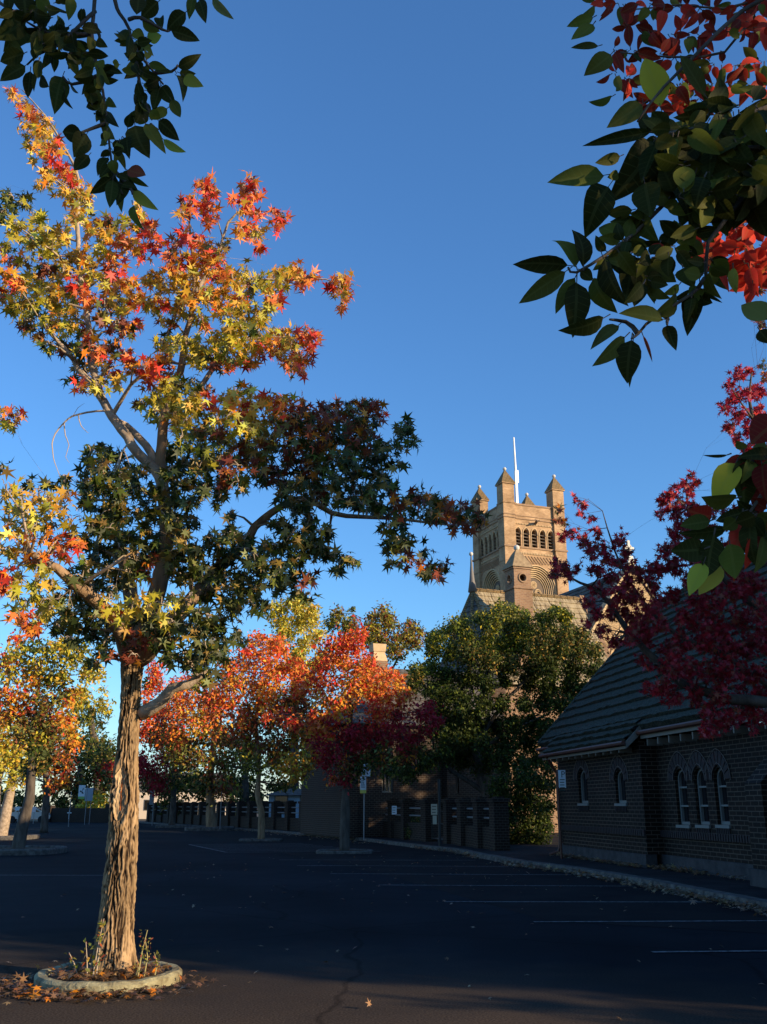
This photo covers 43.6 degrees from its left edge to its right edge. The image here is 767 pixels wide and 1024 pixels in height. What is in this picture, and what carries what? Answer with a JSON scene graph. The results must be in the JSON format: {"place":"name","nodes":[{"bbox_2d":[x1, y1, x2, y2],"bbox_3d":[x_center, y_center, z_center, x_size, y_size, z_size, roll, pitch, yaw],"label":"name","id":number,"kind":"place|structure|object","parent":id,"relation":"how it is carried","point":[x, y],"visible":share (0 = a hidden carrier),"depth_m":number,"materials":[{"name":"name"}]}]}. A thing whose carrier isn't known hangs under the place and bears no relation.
{"place":"outdoors","nodes":[
{"label":"outdoors","id":0,"kind":"place"},
{"bbox_2d":[12,807,257,821],"bbox_3d":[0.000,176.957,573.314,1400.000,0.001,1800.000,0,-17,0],"label":"ground","id":1,"kind":"structure","parent":0,"point":[139,820],"depth_m":114.72,"materials":[{"name":"grey asphalt"}]},
{"bbox_2d":[1,725,116,811],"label":"background tree","id":2,"kind":"object","parent":1,"relation":"on","point":[101,765],"visible":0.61,"depth_m":106.08,"materials":[{"name":"green plant"}]},
{"bbox_2d":[65,684,116,807],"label":"tree","id":3,"kind":"object","parent":1,"relation":"on","point":[88,719],"visible":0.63,"depth_m":119.78,"materials":[{"name":"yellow plant"}]},
{"bbox_2d":[138,676,306,815],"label":"background tree","id":4,"kind":"object","parent":1,"relation":"on","point":[248,790],"visible":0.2,"depth_m":83.19,"materials":[{"name":"green plant"}]},
{"bbox_2d":[265,789,300,817],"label":"outbuilding","id":5,"kind":"structure","parent":1,"relation":"on","point":[282,796],"depth_m":68.99,"materials":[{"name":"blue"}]},
{"bbox_2d":[274,795,287,813],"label":"window","id":6,"kind":"structure","parent":5,"relation":"in","point":[281,798],"depth_m":68.93,"materials":[{"name":"grey glass"}]},
{"bbox_2d":[265,588,332,788],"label":"yellow tree","id":7,"kind":"object","parent":1,"relation":"on","point":[301,621],"visible":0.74,"depth_m":76.80,"materials":[{"name":"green plant"}]},
{"bbox_2d":[308,600,428,677],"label":"tree","id":8,"kind":"object","parent":1,"relation":"on","point":[406,639],"visible":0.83,"depth_m":81.15,"materials":[{"name":"green plant"}]},
{"bbox_2d":[138,773,234,818],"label":"house","id":9,"kind":"structure","parent":0,"point":[142,803],"depth_m":119.71,"materials":[{"name":"beige"}]},
{"bbox_2d":[143,800,148,810],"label":"window","id":10,"kind":"structure","parent":9,"relation":"in","point":[145,801],"depth_m":119.51,"materials":[{"name":"grey glass"}]},
{"bbox_2d":[0,821,766,1023],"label":"road","id":11,"kind":"structure","parent":0,"point":[395,966],"depth_m":11.15,"materials":[{"name":"grey asphalt"}]},
{"bbox_2d":[0,834,40,839],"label":"tree surround","id":12,"kind":"object","parent":11,"relation":"on","point":[29,836],"visible":0.67,"depth_m":47.33,"materials":[{"name":"concrete"}]},
{"bbox_2d":[0,711,43,835],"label":"liquidambar tree","id":13,"kind":"object","parent":11,"relation":"on","point":[7,759],"visible":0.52,"depth_m":47.42,"materials":[{"name":"yellow plant"}]},
{"bbox_2d":[10,807,50,822],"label":"parked car","id":14,"kind":"object","parent":11,"relation":"on","point":[37,814],"visible":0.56,"depth_m":93.73,"materials":[{"name":"silver metal"}]},
{"bbox_2d":[0,845,67,855],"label":"tree surround","id":15,"kind":"object","parent":11,"relation":"on","point":[6,850],"visible":0.98,"depth_m":32.53,"materials":[{"name":"concrete"}]},
{"bbox_2d":[18,709,85,832],"bbox_3d":[-20.805,15.768,59.881,3.991,8.067,5.610,5,-18,-15],"label":"liquidambar tree","id":16,"kind":"object","parent":11,"relation":"on","point":[47,785],"visible":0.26,"depth_m":59.33,"materials":[{"name":"orange plant"}]},
{"bbox_2d":[0,627,110,848],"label":"liquidambar tree","id":17,"kind":"object","parent":11,"relation":"on","point":[47,731],"visible":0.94,"depth_m":34.23,"materials":[{"name":"yellow plant"}]},
{"bbox_2d":[48,804,109,822],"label":"wall","id":18,"kind":"structure","parent":11,"relation":"on","point":[99,815],"depth_m":94.89,"materials":[{"name":"brick"}]},
{"bbox_2d":[78,785,87,824],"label":"street sign","id":19,"kind":"object","parent":11,"relation":"on","point":[81,793],"visible":1,"depth_m":84.34,"materials":[{"name":"grey"}]},
{"bbox_2d":[85,787,92,822],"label":"street sign","id":20,"kind":"object","parent":11,"relation":"on","point":[89,794],"visible":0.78,"depth_m":86.26,"materials":[{"name":"grey"}]},
{"bbox_2d":[33,961,181,995],"bbox_3d":[-2.620,4.409,9.130,1.365,0.107,1.400,0,-17,0],"label":"tree surround","id":21,"kind":"object","parent":11,"relation":"on","point":[43,979],"visible":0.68,"depth_m":8.73,"materials":[{"name":"concrete"}]},
{"bbox_2d":[64,919,105,974],"bbox_3d":[-2.779,4.045,8.918,0.433,0.503,0.171,-3,-17,10],"label":"dry weed","id":22,"kind":"object","parent":21,"relation":"on","point":[99,939],"visible":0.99,"depth_m":8.88,"materials":[{"name":"beige"}]},
{"bbox_2d":[46,959,171,981],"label":"leaf litter","id":23,"kind":"object","parent":21,"relation":"on","point":[61,974],"visible":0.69,"depth_m":8.93,"materials":[{"name":"brown plant"}]},
{"bbox_2d":[134,929,160,976],"bbox_3d":[-2.189,4.093,8.920,0.242,0.411,0.107,6,-18,-19],"label":"dry weed","id":24,"kind":"object","parent":21,"relation":"on","point":[141,956],"visible":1,"depth_m":8.91,"materials":[{"name":"beige"}]},
{"bbox_2d":[0,83,492,975],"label":"liquidambar tree","id":25,"kind":"object","parent":21,"relation":"on","point":[138,633],"visible":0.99,"depth_m":10.21,"materials":[{"name":"multicoloured plant"}]},
{"bbox_2d":[0,963,225,1004],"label":"leaf litter","id":26,"kind":"object","parent":11,"relation":"on","point":[21,985],"visible":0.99,"depth_m":8.44,"materials":[{"name":"brown plant"}]},
{"bbox_2d":[0,0,232,229],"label":"tupelo tree","id":27,"kind":"object","parent":11,"relation":"on","point":[16,33],"visible":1,"depth_m":4.09,"materials":[{"name":"green plant"}]},
{"bbox_2d":[149,790,154,822],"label":"street sign","id":28,"kind":"object","parent":11,"relation":"on","point":[151,801],"visible":0.82,"depth_m":74.62,"materials":[{"name":"grey metal"}]},
{"bbox_2d":[138,659,199,824],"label":"red street tree","id":29,"kind":"object","parent":11,"relation":"on","point":[174,783],"visible":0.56,"depth_m":73.49,"materials":[{"name":"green plant"}]},
{"bbox_2d":[155,825,191,827],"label":"tree surround","id":30,"kind":"object","parent":11,"relation":"on","point":[170,826],"visible":0.93,"depth_m":71.72,"materials":[{"name":"concrete"}]},
{"bbox_2d":[141,822,766,910],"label":"kerb","id":31,"kind":"structure","parent":11,"relation":"on","point":[760,902],"depth_m":22.95,"materials":[{"name":"concrete"}]},
{"bbox_2d":[168,829,766,932],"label":"parking strip","id":32,"kind":"object","parent":11,"relation":"on","point":[569,897],"visible":0.79,"depth_m":19.29,"materials":[{"name":"asphalt"}]},
{"bbox_2d":[141,671,264,826],"bbox_3d":[-12.293,15.948,65.736,8.173,11.202,8.311,3,-17,-10],"label":"red street tree","id":33,"kind":"object","parent":32,"relation":"on","point":[180,700],"visible":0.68,"depth_m":64.17,"materials":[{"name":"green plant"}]},
{"bbox_2d":[184,826,234,830],"bbox_3d":[-11.600,21.146,64.119,3.200,0.250,2.600,0,-17,0],"label":"tree surround","id":34,"kind":"object","parent":32,"relation":"on","point":[205,828],"visible":0.96,"depth_m":62.94,"materials":[{"name":"concrete"}]},
{"bbox_2d":[219,791,221,828],"bbox_3d":[-10.685,19.507,63.052,0.055,2.519,0.055,-11,-20,32],"label":"street sign","id":35,"kind":"object","parent":32,"relation":"on","point":[220,809],"visible":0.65,"depth_m":63.00,"materials":[{"name":"grey metal"}]},
{"bbox_2d":[239,838,282,840],"bbox_3d":[-5.800,15.516,45.450,2.000,0.100,1.800,0,-17,0],"label":"tree surround","id":36,"kind":"object","parent":32,"relation":"on","point":[257,839],"visible":0.97,"depth_m":44.66,"materials":[{"name":"concrete"}]},
{"bbox_2d":[194,628,334,838],"bbox_3d":[-5.702,10.652,47.057,7.325,10.345,6.328,0,-17,0],"label":"red street tree","id":37,"kind":"object","parent":32,"relation":"on","point":[246,722],"visible":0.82,"depth_m":46.00,"materials":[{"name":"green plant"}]},
{"bbox_2d":[316,849,372,853],"bbox_3d":[-1.370,11.978,33.878,2.000,0.100,1.800,0,-17,0],"label":"tree surround","id":38,"kind":"object","parent":32,"relation":"on","point":[350,851],"visible":0.96,"depth_m":33.10,"materials":[{"name":"concrete"}]},
{"bbox_2d":[256,615,446,850],"bbox_3d":[-1.199,7.859,35.015,7.080,8.646,4.514,0,-17,0],"label":"red street tree","id":39,"kind":"object","parent":32,"relation":"on","point":[349,745],"visible":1,"depth_m":34.40,"materials":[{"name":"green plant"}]},
{"bbox_2d":[360,764,369,839],"bbox_3d":[-0.832,13.124,43.532,0.466,3.314,0.124,0,-17,0],"label":"street sign","id":40,"kind":"object","parent":32,"relation":"on","point":[362,788],"visible":0.67,"depth_m":43.64,"materials":[{"name":"grey metal"}]},
{"bbox_2d":[10,855,762,1018],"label":"leaf litter","id":41,"kind":"object","parent":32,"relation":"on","point":[369,1003],"visible":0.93,"depth_m":15.12,"materials":[{"name":"brown plant"}]},
{"bbox_2d":[230,829,766,915],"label":"leaf litter","id":42,"kind":"object","parent":32,"relation":"on","point":[605,878],"visible":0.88,"depth_m":19.99,"materials":[{"name":"brown plant"}]},
{"bbox_2d":[188,843,766,951],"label":"bay markings","id":43,"kind":"object","parent":11,"relation":"on","point":[521,901],"visible":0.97,"depth_m":16.63,"materials":[{"name":"paint"}]},
{"bbox_2d":[513,0,766,595],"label":"tupelo tree","id":44,"kind":"object","parent":11,"relation":"on","point":[701,171],"visible":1,"depth_m":3.10,"materials":[{"name":"green plant"}]},
{"bbox_2d":[0,0,766,806],"label":"sky","id":45,"kind":"structure","parent":0,"point":[414,147],"materials":[{"name":"blue"}]},
{"bbox_2d":[156,822,766,898],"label":"footpath","id":46,"kind":"structure","parent":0,"point":[533,852],"depth_m":23.87,"materials":[{"name":"concrete"}]},
{"bbox_2d":[146,796,509,850],"bbox_3d":[-8.112,19.927,63.161,3.091,1.780,67.878,7,-18,-22],"label":"brick fence","id":47,"kind":"object","parent":46,"relation":"on","point":[480,822],"visible":0.61,"depth_m":42.56,"materials":[{"name":"brown brick"}]},
{"bbox_2d":[392,806,396,813],"bbox_3d":[0.445,12.339,39.725,0.200,0.340,0.037,0,-17,0],"label":"notice plaque","id":48,"kind":"object","parent":47,"relation":"attached to","point":[394,809],"visible":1,"depth_m":39.72,"materials":[{"name":"white"}]},
{"bbox_2d":[431,804,436,823],"bbox_3d":[1.967,11.707,37.199,0.240,0.750,0.037,0,-17,0],"label":"notice board","id":49,"kind":"object","parent":47,"relation":"attached to","point":[433,809],"visible":1,"depth_m":37.20,"materials":[{"name":"beige metal"}]},
{"bbox_2d":[431,811,442,839],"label":"iron gate","id":50,"kind":"structure","parent":47,"relation":"attached to","point":[432,826],"depth_m":40.77,"materials":[{"name":"grey metal"}]},
{"bbox_2d":[404,814,420,838],"bbox_3d":[1.491,14.212,43.152,1.006,1.315,1.273,-11,-20,33],"label":"garden shrub","id":51,"kind":"object","parent":46,"relation":"on","point":[408,832],"visible":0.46,"depth_m":43.10,"materials":[{"name":"green plant"}]},
{"bbox_2d":[300,437,652,837],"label":"church","id":52,"kind":"structure","parent":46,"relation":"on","point":[516,547],"depth_m":59.83,"materials":[{"name":"beige stone"}]},
{"bbox_2d":[382,749,392,792],"bbox_3d":[0.162,12.939,48.222,0.600,2.250,0.090,6,-18,-20],"label":"vestry window","id":53,"kind":"structure","parent":52,"relation":"in","point":[386,788],"depth_m":48.02,"materials":[{"name":"grey"}]},
{"bbox_2d":[456,766,457,792],"bbox_3d":[3.527,13.340,49.432,0.600,2.170,0.060,6,-18,-20],"label":"vestry window","id":54,"kind":"structure","parent":52,"relation":"in","point":[456,766],"depth_m":49.32,"materials":[{"name":"brown"}]},
{"bbox_2d":[385,597,608,797],"bbox_3d":[5.368,9.006,42.753,10.586,11.134,5.717,0,-17,0],"label":"evergreen tree","id":55,"kind":"object","parent":46,"relation":"on","point":[521,636],"visible":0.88,"depth_m":41.99,"materials":[{"name":"green plant"}]},
{"bbox_2d":[480,759,557,844],"bbox_3d":[5.720,12.050,39.081,3.690,3.975,3.793,0,-17,0],"label":"evergreen shrub","id":56,"kind":"object","parent":46,"relation":"on","point":[522,822],"visible":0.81,"depth_m":38.52,"materials":[{"name":"green plant"}]},
{"bbox_2d":[556,769,565,858],"bbox_3d":[5.248,8.827,28.090,0.266,2.503,0.099,-6,-18,20],"label":"parking sign","id":57,"kind":"object","parent":46,"relation":"on","point":[561,778],"visible":1,"depth_m":28.30,"materials":[{"name":"white metal"}]},
{"bbox_2d":[549,852,749,880],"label":"leaf litter","id":58,"kind":"object","parent":46,"relation":"on","point":[660,866],"visible":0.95,"depth_m":23.60,"materials":[{"name":"brown plant"}]},
{"bbox_2d":[536,562,766,887],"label":"brick hall","id":59,"kind":"structure","parent":46,"relation":"on","point":[648,779],"depth_m":24.20,"materials":[{"name":"brick"}]},
{"bbox_2d":[574,759,589,810],"bbox_3d":[5.927,8.021,28.273,0.220,1.487,1.217,3,-17,-9],"label":"window","id":60,"kind":"structure","parent":59,"relation":"in","point":[584,806],"depth_m":28.42,"materials":[{"name":"grey glass"}]},
{"bbox_2d":[610,757,627,811],"bbox_3d":[6.365,7.252,25.586,0.220,1.397,1.162,3,-17,-9],"label":"window","id":61,"kind":"structure","parent":59,"relation":"in","point":[621,806],"depth_m":25.71,"materials":[{"name":"grey glass"}]},
{"bbox_2d":[669,753,690,831],"bbox_3d":[7.220,6.766,23.076,0.220,1.856,1.135,3,-17,-9],"label":"window","id":62,"kind":"structure","parent":59,"relation":"in","point":[678,759],"depth_m":23.20,"materials":[{"name":"grey glass"}]},
{"bbox_2d":[687,752,710,832],"bbox_3d":[7.375,6.478,22.135,0.220,1.820,1.105,3,-17,-9],"label":"window","id":63,"kind":"structure","parent":59,"relation":"in","point":[697,758],"depth_m":22.24,"materials":[{"name":"grey glass"}]},
{"bbox_2d":[706,751,731,833],"bbox_3d":[7.521,6.205,21.244,0.220,1.786,1.058,3,-17,-9],"label":"window","id":64,"kind":"structure","parent":59,"relation":"in","point":[716,757],"depth_m":21.33,"materials":[{"name":"grey glass"}]},
{"bbox_2d":[547,287,766,739],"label":"maple tree","id":65,"kind":"object","parent":46,"relation":"on","point":[728,667],"visible":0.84,"depth_m":13.36,"materials":[{"name":"red plant"}]}
]}

